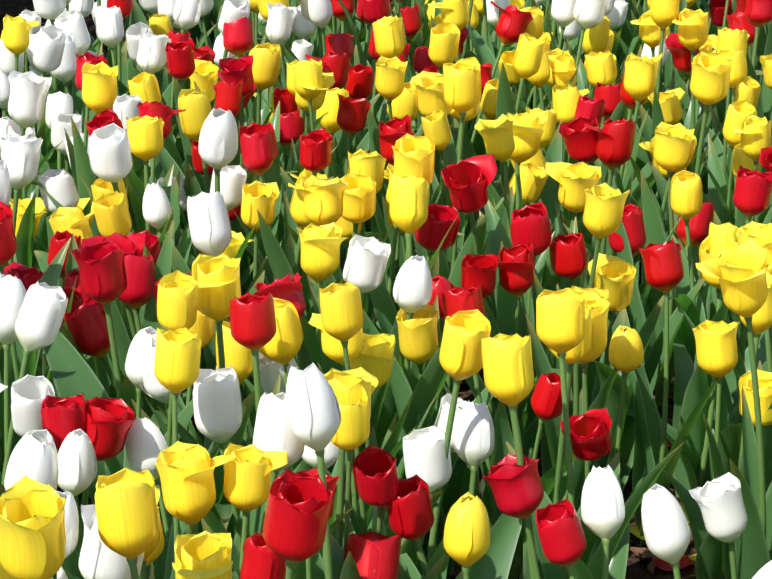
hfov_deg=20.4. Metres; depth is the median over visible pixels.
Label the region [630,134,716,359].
tulip
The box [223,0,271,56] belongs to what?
tulip
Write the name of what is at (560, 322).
tulip
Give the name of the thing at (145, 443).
tulip
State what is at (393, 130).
tulip
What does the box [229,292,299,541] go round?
tulip
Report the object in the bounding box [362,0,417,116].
tulip
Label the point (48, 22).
tulip
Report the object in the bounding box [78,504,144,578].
tulip
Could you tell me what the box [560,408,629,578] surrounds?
tulip
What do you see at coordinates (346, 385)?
tulip
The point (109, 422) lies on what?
tulip
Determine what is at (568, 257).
tulip
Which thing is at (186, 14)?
tulip
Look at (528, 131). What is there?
tulip
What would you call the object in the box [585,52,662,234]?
tulip
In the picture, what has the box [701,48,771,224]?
tulip
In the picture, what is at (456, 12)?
tulip
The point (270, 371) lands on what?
tulip
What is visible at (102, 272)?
tulip
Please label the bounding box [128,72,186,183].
tulip
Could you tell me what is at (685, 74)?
tulip
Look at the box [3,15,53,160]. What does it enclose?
tulip
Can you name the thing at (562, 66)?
tulip
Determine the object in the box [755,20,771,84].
tulip
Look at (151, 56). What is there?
tulip
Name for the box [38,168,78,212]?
tulip
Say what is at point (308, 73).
tulip
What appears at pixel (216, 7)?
tulip
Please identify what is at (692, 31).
tulip
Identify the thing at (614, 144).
tulip
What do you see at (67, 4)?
tulip
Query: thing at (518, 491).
tulip
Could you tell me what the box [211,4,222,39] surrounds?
tulip
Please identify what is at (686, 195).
tulip
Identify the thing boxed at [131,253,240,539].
tulip
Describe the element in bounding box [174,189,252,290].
tulip
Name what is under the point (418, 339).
tulip
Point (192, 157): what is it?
tulip
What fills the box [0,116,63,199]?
tulip
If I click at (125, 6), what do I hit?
tulip
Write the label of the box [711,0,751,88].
tulip
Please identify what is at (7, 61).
tulip
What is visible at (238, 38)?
tulip
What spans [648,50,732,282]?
tulip
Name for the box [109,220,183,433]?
tulip
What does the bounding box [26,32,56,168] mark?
tulip
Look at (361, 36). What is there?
tulip
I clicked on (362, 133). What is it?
tulip
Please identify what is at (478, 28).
tulip
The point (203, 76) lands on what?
tulip
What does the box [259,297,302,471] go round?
tulip
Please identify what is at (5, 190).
tulip
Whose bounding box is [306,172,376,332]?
tulip
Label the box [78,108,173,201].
tulip
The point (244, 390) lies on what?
tulip
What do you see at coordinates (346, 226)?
tulip
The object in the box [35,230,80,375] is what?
tulip
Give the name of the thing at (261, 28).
tulip
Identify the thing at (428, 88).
tulip
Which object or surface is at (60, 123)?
tulip
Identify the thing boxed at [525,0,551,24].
tulip
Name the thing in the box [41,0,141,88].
tulip
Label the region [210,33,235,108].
tulip
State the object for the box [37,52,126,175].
tulip
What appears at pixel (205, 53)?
tulip
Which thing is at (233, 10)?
tulip
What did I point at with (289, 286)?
tulip
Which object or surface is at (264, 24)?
tulip
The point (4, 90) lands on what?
tulip
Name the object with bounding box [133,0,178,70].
tulip
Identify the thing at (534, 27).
tulip
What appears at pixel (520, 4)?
tulip
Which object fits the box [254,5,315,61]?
tulip
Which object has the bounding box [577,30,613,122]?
tulip
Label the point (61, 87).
tulip
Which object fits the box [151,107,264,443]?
tulip
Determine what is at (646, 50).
tulip
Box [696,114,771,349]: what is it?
tulip
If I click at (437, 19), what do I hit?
tulip
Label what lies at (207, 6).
tulip
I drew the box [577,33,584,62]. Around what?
tulip
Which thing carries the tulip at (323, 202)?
on the bed soil
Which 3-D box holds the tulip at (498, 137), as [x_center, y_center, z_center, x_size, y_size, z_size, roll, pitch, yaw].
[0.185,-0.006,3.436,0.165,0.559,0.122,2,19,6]
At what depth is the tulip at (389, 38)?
3.89 m
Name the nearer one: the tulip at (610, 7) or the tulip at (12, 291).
the tulip at (12, 291)
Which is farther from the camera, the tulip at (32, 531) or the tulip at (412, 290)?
the tulip at (412, 290)
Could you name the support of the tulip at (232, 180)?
on the bed soil
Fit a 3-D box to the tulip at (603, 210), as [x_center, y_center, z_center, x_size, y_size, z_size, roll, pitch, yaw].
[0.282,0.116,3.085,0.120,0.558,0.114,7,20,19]
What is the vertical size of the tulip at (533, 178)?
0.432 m
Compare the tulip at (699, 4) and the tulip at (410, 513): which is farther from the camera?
the tulip at (699, 4)
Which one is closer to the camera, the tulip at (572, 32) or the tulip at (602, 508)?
the tulip at (602, 508)
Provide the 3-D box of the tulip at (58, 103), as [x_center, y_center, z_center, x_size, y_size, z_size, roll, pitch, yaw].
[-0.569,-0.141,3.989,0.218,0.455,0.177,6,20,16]
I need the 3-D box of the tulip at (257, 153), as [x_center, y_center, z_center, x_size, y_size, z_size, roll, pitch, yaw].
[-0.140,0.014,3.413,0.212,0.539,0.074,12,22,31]
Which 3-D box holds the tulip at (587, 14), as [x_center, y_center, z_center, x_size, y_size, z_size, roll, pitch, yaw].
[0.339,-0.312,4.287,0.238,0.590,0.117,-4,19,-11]
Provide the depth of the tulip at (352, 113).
3.72 m
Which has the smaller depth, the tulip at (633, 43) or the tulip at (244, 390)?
the tulip at (244, 390)
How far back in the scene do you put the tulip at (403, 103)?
3.90 m
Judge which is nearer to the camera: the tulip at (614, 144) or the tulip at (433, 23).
the tulip at (614, 144)
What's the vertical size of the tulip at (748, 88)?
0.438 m
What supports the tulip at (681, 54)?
on the bed soil
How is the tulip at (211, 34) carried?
on the bed soil
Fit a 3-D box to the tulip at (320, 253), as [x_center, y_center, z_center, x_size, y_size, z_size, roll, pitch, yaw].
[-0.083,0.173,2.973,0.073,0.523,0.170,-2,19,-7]
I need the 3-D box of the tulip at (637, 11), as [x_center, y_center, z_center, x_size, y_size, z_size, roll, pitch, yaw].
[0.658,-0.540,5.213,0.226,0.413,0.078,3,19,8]
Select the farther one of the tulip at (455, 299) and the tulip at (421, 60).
the tulip at (421, 60)
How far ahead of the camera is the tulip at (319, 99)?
3.67 m
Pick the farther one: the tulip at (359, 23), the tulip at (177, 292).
the tulip at (359, 23)
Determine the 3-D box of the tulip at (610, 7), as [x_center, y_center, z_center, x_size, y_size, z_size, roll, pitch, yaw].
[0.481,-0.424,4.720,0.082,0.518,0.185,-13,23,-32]
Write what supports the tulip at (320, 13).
on the bed soil
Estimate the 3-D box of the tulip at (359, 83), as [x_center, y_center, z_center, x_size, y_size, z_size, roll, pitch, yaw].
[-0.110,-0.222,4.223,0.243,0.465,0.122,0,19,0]
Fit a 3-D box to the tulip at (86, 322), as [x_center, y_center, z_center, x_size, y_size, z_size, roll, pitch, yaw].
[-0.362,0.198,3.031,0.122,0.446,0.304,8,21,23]
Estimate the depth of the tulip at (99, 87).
3.50 m
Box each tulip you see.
[0,40,26,119]
[0,69,9,116]
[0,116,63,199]
[0,135,48,271]
[0,159,10,472]
[0,201,70,453]
[0,261,64,464]
[0,273,57,482]
[0,374,55,496]
[0,383,7,391]
[0,475,65,578]
[0,563,13,578]
[1,120,34,206]
[1,281,67,484]
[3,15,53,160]
[4,429,58,489]
[8,70,51,271]
[9,194,46,271]
[13,24,64,198]
[19,9,40,71]
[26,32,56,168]
[29,66,71,92]
[30,133,137,232]
[31,0,65,135]
[31,113,81,199]
[33,123,173,313]
[34,207,120,314]
[35,196,94,252]
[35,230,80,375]
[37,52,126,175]
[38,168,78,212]
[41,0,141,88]
[41,393,84,552]
[42,233,119,380]
[43,240,193,503]
[45,19,100,95]
[46,91,72,169]
[49,9,130,178]
[50,280,85,509]
[51,34,101,177]
[53,490,78,578]
[57,428,158,578]
[57,566,67,578]
[60,298,193,401]
[64,0,70,92]
[64,61,131,236]
[64,327,201,578]
[69,0,93,17]
[71,50,166,114]
[76,94,175,232]
[76,396,135,553]
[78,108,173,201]
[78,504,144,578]
[80,232,145,410]
[86,33,116,66]
[91,1,96,24]
[91,178,128,235]
[93,191,192,415]
[95,467,158,578]
[96,6,123,109]
[97,0,127,87]
[103,5,152,53]
[104,270,218,578]
[107,0,132,81]
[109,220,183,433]
[117,22,179,106]
[124,0,151,37]
[124,101,188,243]
[125,326,161,523]
[125,417,239,578]
[126,115,203,254]
[127,164,143,221]
[127,182,191,272]
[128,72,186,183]
[131,208,172,265]
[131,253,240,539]
[132,0,203,139]
[132,32,176,172]
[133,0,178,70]
[133,70,256,178]
[136,345,254,509]
[140,487,160,578]
[142,29,189,161]
[144,310,214,442]
[146,507,164,578]
[149,14,190,117]
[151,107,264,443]
[152,272,204,447]
[154,0,218,94]
[155,441,235,534]
[157,176,187,214]
[157,320,252,445]
[158,114,212,254]
[165,38,211,190]
[165,220,266,368]
[172,22,265,64]
[172,530,232,578]
[173,0,249,163]
[174,45,214,107]
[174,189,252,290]
[176,59,234,137]
[178,89,255,258]
[187,191,263,444]
[188,11,210,46]
[193,366,280,577]
[194,17,273,164]
[196,0,218,79]
[198,0,263,63]
[201,391,355,578]
[204,8,213,47]
[209,165,246,210]
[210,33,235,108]
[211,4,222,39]
[212,78,298,295]
[213,0,224,46]
[213,0,244,55]
[218,0,264,103]
[219,55,253,265]
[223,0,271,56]
[224,442,287,578]
[228,316,296,400]
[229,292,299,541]
[232,129,343,332]
[239,101,337,283]
[240,532,285,578]
[241,180,279,395]
[241,272,311,472]
[244,351,332,474]
[245,168,389,284]
[246,2,296,119]
[249,42,280,280]
[250,11,294,72]
[250,48,282,87]
[250,234,398,468]
[253,93,282,146]
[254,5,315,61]
[257,0,321,129]
[257,174,319,279]
[258,21,283,46]
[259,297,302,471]
[260,88,297,242]
[261,79,309,171]
[263,468,333,578]
[272,63,379,153]
[273,109,344,244]
[277,68,334,239]
[277,313,415,532]
[280,39,313,88]
[280,51,349,173]
[280,59,343,283]
[280,87,348,188]
[283,0,299,48]
[283,0,322,120]
[285,148,391,332]
[286,59,322,170]
[286,363,340,578]
[288,176,378,369]
[290,29,362,46]
[291,1,300,47]
[296,0,364,50]
[296,468,339,578]
[297,222,346,461]
[297,386,406,578]
[299,127,331,315]
[302,441,346,559]
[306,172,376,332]
[308,0,352,141]
[311,28,320,57]
[312,282,441,567]
[314,0,372,135]
[317,333,412,527]
[319,58,379,177]
[322,367,447,578]
[323,217,391,313]
[325,16,346,33]
[325,32,377,152]
[327,203,459,334]
[329,93,385,285]
[330,445,448,578]
[330,531,471,578]
[331,0,355,65]
[335,16,363,33]
[337,9,365,42]
[337,18,372,61]
[354,0,423,76]
[357,27,382,231]
[360,82,422,149]
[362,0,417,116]
[362,169,398,310]
[362,255,493,559]
[366,43,409,231]
[367,0,493,133]
[367,55,407,241]
[368,0,392,65]
[370,133,434,334]
[371,196,445,333]
[372,15,423,135]
[374,114,464,311]
[375,173,457,456]
[382,163,441,287]
[385,474,522,578]
[386,109,482,279]
[392,0,433,59]
[393,0,440,82]
[393,57,512,395]
[396,304,466,578]
[397,309,490,578]
[399,425,451,578]
[402,22,509,238]
[410,71,451,204]
[412,65,437,133]
[413,46,436,73]
[413,111,453,135]
[414,0,421,39]
[414,0,425,47]
[414,0,532,147]
[416,5,429,47]
[417,393,487,576]
[420,0,434,41]
[428,0,455,63]
[428,274,478,497]
[431,0,473,58]
[441,154,562,344]
[441,253,539,494]
[442,285,576,578]
[443,491,489,578]
[449,78,511,227]
[450,101,479,241]
[452,26,512,154]
[453,400,494,495]
[457,113,553,314]
[462,18,487,57]
[463,0,529,106]
[464,63,522,239]
[466,0,517,90]
[467,0,478,132]
[467,0,497,55]
[470,24,533,171]
[473,32,594,219]
[479,161,548,254]
[481,333,534,578]
[482,453,543,578]
[483,242,559,458]
[484,175,551,431]
[485,112,547,319]
[490,27,496,41]
[492,0,524,47]
[495,7,550,119]
[501,50,578,207]
[506,287,683,578]
[510,121,592,286]
[512,0,623,215]
[513,48,569,149]
[518,6,556,105]
[519,372,572,578]
[524,306,590,578]
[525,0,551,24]
[525,285,617,512]
[526,106,556,148]
[530,0,552,109]
[531,0,557,44]
[533,19,555,85]
[533,32,552,108]
[533,182,629,495]
[536,499,586,578]
[537,0,651,131]
[540,95,605,235]
[542,1,585,61]
[545,161,608,287]
[545,203,601,408]
[548,53,576,85]
[552,84,588,233]
[557,24,576,57]
[557,82,613,127]
[559,20,580,56]
[559,116,599,288]
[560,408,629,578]
[563,179,704,392]
[566,0,621,87]
[573,287,619,564]
[576,15,609,213]
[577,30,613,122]
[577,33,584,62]
[579,253,663,491]
[581,464,624,578]
[583,325,646,504]
[584,50,627,128]
[584,117,646,296]
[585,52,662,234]
[594,71,654,285]
[594,82,651,194]
[606,0,627,84]
[613,29,639,79]
[614,0,646,54]
[614,26,636,69]
[621,0,640,53]
[622,0,650,48]
[624,10,673,181]
[627,222,737,501]
[628,238,716,545]
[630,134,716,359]
[630,163,686,240]
[631,3,648,46]
[632,0,642,19]
[632,97,648,116]
[633,88,729,178]
[636,36,686,136]
[636,127,708,231]
[637,0,763,89]
[639,8,708,193]
[640,0,686,82]
[640,121,700,406]
[641,483,690,578]
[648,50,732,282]
[650,0,712,194]
[656,320,739,578]
[659,27,674,92]
[663,170,723,393]
[665,33,723,195]
[668,195,754,386]
[675,234,741,484]
[676,0,710,83]
[677,38,717,202]
[687,0,696,8]
[688,472,747,578]
[690,0,709,12]
[693,0,732,35]
[695,238,771,578]
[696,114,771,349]
[700,0,709,15]
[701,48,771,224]
[701,272,771,578]
[703,27,766,210]
[703,99,771,225]
[708,34,717,128]
[709,0,735,29]
[711,0,728,129]
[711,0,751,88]
[711,76,760,154]
[712,6,753,130]
[716,11,759,147]
[723,166,771,424]
[732,0,736,11]
[732,143,762,227]
[733,221,771,386]
[739,369,771,426]
[745,0,771,136]
[752,560,771,578]
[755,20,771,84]
[756,26,766,70]
[759,54,771,215]
[759,146,771,172]
[765,21,770,34]
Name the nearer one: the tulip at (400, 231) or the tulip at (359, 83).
the tulip at (400, 231)
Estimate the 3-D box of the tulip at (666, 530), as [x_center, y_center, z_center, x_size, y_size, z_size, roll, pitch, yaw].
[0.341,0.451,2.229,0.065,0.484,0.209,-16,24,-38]
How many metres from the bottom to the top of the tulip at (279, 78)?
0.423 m
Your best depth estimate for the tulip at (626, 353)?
2.76 m
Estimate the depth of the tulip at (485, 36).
4.69 m
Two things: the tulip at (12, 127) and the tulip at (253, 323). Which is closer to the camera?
the tulip at (253, 323)
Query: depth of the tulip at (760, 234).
2.86 m
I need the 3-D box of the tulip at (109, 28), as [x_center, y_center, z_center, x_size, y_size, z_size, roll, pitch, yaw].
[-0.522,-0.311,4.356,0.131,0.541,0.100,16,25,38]
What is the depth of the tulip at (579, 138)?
3.49 m
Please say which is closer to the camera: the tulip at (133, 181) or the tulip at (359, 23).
the tulip at (133, 181)
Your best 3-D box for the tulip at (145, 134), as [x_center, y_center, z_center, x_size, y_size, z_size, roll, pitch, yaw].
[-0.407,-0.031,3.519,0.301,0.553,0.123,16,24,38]
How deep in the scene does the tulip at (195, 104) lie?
3.56 m
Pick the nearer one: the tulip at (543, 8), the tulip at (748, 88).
the tulip at (748, 88)
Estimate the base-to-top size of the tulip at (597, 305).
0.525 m
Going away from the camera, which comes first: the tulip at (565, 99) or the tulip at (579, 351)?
the tulip at (579, 351)
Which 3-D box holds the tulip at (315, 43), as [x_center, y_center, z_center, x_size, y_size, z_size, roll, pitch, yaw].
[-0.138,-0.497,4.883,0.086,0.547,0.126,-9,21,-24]
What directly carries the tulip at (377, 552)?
on the bed soil
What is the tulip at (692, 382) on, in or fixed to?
on the bed soil
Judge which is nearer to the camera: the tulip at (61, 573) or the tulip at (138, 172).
the tulip at (61, 573)
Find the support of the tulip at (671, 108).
on the bed soil
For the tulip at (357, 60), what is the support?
on the bed soil
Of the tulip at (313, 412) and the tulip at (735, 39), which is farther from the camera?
the tulip at (735, 39)
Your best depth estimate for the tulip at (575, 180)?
3.28 m
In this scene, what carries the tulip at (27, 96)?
on the bed soil
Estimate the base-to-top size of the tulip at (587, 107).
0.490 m
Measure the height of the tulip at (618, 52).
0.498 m
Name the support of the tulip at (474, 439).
on the bed soil
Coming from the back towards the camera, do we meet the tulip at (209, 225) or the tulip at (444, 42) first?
the tulip at (444, 42)
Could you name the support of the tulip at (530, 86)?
on the bed soil
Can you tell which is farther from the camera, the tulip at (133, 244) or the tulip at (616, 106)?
the tulip at (616, 106)
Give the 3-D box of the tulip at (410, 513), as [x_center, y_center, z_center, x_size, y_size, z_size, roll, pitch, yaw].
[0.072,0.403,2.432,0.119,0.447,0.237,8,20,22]
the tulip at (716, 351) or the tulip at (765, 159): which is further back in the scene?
the tulip at (765, 159)
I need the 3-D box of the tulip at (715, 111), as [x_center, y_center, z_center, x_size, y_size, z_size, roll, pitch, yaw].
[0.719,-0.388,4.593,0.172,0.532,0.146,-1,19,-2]
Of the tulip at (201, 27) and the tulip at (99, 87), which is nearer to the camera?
the tulip at (99, 87)
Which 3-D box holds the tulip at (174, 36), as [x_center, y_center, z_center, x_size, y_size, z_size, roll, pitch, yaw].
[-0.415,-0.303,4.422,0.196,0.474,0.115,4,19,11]
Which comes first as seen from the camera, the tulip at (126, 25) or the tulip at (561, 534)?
the tulip at (561, 534)
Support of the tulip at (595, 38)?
on the bed soil
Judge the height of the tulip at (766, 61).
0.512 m
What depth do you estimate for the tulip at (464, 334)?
2.45 m
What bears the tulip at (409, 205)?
on the bed soil
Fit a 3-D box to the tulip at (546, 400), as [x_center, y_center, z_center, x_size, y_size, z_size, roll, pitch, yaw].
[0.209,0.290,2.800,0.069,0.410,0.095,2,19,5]
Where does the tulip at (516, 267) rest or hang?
on the bed soil
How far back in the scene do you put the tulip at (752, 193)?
3.11 m
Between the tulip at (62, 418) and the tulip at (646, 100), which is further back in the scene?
the tulip at (646, 100)
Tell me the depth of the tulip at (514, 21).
4.18 m
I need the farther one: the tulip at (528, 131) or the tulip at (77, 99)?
the tulip at (77, 99)
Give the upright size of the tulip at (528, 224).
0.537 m
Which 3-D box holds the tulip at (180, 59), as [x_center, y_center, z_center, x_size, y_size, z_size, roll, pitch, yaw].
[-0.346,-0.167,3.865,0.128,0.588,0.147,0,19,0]
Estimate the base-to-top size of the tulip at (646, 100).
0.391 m
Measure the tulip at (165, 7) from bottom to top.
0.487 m
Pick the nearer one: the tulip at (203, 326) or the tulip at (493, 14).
the tulip at (203, 326)
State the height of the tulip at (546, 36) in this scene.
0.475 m
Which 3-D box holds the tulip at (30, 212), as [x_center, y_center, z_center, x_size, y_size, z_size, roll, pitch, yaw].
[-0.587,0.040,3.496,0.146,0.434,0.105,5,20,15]
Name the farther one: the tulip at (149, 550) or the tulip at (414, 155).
the tulip at (414, 155)
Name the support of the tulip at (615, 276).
on the bed soil
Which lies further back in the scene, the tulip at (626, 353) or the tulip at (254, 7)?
the tulip at (254, 7)
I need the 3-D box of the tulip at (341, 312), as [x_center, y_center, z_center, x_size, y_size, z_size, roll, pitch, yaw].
[-0.012,0.270,2.608,0.192,0.577,0.171,4,19,11]
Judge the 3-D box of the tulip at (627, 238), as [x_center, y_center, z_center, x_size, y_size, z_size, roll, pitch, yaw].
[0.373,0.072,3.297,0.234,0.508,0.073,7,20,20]
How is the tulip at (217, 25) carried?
on the bed soil
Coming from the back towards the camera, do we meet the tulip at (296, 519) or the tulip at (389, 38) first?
the tulip at (389, 38)
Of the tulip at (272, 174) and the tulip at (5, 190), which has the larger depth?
the tulip at (272, 174)
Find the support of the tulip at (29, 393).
on the bed soil
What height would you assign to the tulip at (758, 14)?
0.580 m
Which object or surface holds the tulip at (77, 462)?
on the bed soil
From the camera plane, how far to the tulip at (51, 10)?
4.22 m
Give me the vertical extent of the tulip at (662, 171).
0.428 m
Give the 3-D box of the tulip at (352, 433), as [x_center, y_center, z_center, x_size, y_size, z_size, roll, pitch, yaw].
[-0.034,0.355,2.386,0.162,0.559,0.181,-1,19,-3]
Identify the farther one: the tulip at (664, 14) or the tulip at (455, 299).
the tulip at (664, 14)
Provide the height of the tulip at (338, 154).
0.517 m
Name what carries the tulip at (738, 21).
on the bed soil
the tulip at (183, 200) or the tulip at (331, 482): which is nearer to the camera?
the tulip at (331, 482)
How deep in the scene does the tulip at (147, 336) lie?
2.60 m
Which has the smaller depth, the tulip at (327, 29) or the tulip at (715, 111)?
the tulip at (715, 111)
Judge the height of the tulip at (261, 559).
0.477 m
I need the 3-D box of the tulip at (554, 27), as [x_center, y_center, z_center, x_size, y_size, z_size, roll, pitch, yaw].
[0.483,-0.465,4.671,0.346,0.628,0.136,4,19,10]
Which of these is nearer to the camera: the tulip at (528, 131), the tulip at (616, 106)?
the tulip at (528, 131)
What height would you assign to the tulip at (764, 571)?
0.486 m
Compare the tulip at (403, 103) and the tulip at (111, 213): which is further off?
the tulip at (403, 103)
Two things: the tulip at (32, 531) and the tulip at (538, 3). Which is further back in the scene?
the tulip at (538, 3)
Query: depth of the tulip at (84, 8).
4.71 m
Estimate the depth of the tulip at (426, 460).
2.50 m
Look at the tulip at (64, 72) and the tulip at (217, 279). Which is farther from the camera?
the tulip at (64, 72)
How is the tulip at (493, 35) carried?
on the bed soil
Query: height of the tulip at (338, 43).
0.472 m
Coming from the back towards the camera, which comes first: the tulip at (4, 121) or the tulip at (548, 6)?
the tulip at (548, 6)
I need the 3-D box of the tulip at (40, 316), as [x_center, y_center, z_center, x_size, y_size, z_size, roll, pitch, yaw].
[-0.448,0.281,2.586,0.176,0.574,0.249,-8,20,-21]
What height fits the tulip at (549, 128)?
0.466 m
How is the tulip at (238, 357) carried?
on the bed soil
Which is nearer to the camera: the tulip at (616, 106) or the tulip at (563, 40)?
the tulip at (616, 106)
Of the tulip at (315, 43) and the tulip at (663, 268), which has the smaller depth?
the tulip at (663, 268)
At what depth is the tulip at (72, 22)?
4.11 m
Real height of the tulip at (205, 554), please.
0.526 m
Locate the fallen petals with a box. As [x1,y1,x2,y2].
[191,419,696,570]
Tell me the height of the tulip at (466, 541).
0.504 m
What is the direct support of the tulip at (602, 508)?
on the bed soil
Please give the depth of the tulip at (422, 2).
5.25 m
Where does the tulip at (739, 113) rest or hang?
on the bed soil
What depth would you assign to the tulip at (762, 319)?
2.73 m
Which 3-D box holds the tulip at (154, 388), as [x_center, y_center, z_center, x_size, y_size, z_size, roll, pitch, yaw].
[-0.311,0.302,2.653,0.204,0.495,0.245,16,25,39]
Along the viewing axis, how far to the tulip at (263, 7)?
4.35 m
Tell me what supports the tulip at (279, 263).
on the bed soil
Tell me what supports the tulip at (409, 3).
on the bed soil
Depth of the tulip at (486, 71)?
4.12 m
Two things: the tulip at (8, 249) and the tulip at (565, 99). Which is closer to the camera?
the tulip at (8, 249)
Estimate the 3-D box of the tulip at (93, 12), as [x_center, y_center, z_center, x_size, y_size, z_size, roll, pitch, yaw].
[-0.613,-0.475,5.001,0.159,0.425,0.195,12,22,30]
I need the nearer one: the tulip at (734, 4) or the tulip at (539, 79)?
the tulip at (539, 79)
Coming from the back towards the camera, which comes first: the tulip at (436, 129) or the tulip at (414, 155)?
the tulip at (436, 129)
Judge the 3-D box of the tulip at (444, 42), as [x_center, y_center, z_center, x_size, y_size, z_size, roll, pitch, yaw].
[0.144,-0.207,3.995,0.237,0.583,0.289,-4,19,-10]
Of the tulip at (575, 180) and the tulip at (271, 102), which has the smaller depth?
the tulip at (575, 180)
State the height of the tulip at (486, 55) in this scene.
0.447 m
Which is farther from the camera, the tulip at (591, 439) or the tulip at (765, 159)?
the tulip at (765, 159)
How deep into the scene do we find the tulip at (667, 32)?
4.62 m
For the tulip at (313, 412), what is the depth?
2.09 m
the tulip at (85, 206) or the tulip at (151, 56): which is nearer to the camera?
the tulip at (85, 206)
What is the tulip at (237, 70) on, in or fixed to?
on the bed soil
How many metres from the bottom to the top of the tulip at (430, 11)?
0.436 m
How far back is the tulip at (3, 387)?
2.29 m
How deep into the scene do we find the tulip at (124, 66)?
4.59 m
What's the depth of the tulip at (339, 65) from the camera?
4.01 m
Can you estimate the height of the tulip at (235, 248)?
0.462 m
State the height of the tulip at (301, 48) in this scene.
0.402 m
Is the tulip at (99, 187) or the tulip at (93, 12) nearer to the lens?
the tulip at (99, 187)
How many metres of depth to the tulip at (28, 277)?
2.96 m
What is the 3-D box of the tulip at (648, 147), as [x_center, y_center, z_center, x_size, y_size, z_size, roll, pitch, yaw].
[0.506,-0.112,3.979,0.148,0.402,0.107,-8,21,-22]
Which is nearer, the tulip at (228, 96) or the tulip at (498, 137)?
the tulip at (498, 137)
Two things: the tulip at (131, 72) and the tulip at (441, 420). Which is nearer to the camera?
the tulip at (441, 420)
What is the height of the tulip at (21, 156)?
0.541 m
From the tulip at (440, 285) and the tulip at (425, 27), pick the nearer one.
the tulip at (440, 285)
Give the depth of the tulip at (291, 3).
5.41 m
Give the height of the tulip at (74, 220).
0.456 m
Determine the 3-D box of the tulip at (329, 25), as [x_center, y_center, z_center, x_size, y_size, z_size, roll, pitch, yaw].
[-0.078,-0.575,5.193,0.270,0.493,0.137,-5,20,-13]
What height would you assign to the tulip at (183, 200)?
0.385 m
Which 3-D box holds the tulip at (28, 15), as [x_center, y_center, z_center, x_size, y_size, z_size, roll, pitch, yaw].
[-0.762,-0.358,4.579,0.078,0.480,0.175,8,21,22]
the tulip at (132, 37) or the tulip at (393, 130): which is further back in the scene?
the tulip at (132, 37)
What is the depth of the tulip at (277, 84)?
4.22 m
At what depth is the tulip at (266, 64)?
3.99 m
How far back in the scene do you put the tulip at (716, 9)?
4.98 m
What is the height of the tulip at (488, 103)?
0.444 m
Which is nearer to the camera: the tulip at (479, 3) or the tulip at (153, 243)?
the tulip at (153, 243)
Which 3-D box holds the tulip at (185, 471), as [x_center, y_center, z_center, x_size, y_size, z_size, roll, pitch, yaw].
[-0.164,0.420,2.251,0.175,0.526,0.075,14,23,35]
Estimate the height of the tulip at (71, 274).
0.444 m
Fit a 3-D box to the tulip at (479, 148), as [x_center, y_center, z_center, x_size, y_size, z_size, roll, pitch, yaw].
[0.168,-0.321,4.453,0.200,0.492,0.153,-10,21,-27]
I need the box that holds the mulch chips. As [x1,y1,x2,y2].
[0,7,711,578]
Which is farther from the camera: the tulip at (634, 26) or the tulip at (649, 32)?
the tulip at (634, 26)
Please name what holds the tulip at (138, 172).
on the bed soil
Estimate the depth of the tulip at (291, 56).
4.44 m
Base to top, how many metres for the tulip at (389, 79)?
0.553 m
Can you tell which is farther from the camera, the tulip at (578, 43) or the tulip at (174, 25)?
the tulip at (578, 43)
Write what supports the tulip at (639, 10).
on the bed soil
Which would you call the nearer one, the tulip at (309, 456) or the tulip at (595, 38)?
the tulip at (309, 456)
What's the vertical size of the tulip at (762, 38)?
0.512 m
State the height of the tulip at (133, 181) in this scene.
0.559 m
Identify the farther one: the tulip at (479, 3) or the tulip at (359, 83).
the tulip at (479, 3)
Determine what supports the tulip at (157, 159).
on the bed soil
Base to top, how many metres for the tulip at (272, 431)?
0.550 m
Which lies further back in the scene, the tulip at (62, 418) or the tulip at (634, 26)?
the tulip at (634, 26)
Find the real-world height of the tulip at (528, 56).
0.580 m
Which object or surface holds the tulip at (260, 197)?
on the bed soil
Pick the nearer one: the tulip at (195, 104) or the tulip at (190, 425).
the tulip at (190, 425)
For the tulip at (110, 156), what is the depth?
3.27 m
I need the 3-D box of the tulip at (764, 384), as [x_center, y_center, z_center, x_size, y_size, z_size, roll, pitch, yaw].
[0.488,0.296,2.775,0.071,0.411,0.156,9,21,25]
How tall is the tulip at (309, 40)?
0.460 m
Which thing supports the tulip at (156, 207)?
on the bed soil
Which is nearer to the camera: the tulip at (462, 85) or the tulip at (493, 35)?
the tulip at (462, 85)
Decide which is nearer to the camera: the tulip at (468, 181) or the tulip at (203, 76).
the tulip at (468, 181)
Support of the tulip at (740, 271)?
on the bed soil
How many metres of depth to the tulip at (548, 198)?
3.77 m
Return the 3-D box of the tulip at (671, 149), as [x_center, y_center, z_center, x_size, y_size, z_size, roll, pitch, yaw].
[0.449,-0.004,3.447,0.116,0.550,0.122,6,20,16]
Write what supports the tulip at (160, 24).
on the bed soil
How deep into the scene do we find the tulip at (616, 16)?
4.79 m
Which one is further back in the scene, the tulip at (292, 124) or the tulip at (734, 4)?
the tulip at (734, 4)
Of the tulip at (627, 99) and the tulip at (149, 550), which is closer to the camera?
the tulip at (149, 550)
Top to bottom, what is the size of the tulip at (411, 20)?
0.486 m
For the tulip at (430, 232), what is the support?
on the bed soil
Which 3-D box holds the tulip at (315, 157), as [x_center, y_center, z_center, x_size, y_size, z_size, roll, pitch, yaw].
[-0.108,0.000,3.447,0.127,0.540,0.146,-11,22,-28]
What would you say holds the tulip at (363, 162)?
on the bed soil
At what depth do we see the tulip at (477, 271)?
3.01 m
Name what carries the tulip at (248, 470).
on the bed soil
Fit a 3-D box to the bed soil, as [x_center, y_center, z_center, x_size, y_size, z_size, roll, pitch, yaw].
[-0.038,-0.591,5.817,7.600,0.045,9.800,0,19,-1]
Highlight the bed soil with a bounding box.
[0,0,707,578]
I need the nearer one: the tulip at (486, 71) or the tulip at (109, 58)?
the tulip at (486, 71)
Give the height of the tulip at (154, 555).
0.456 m
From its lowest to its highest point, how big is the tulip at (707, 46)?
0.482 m
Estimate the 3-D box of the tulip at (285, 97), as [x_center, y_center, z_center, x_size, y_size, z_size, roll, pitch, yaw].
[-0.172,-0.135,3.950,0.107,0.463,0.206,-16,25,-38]
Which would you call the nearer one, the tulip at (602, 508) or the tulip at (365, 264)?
the tulip at (602, 508)
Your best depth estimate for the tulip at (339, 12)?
4.72 m

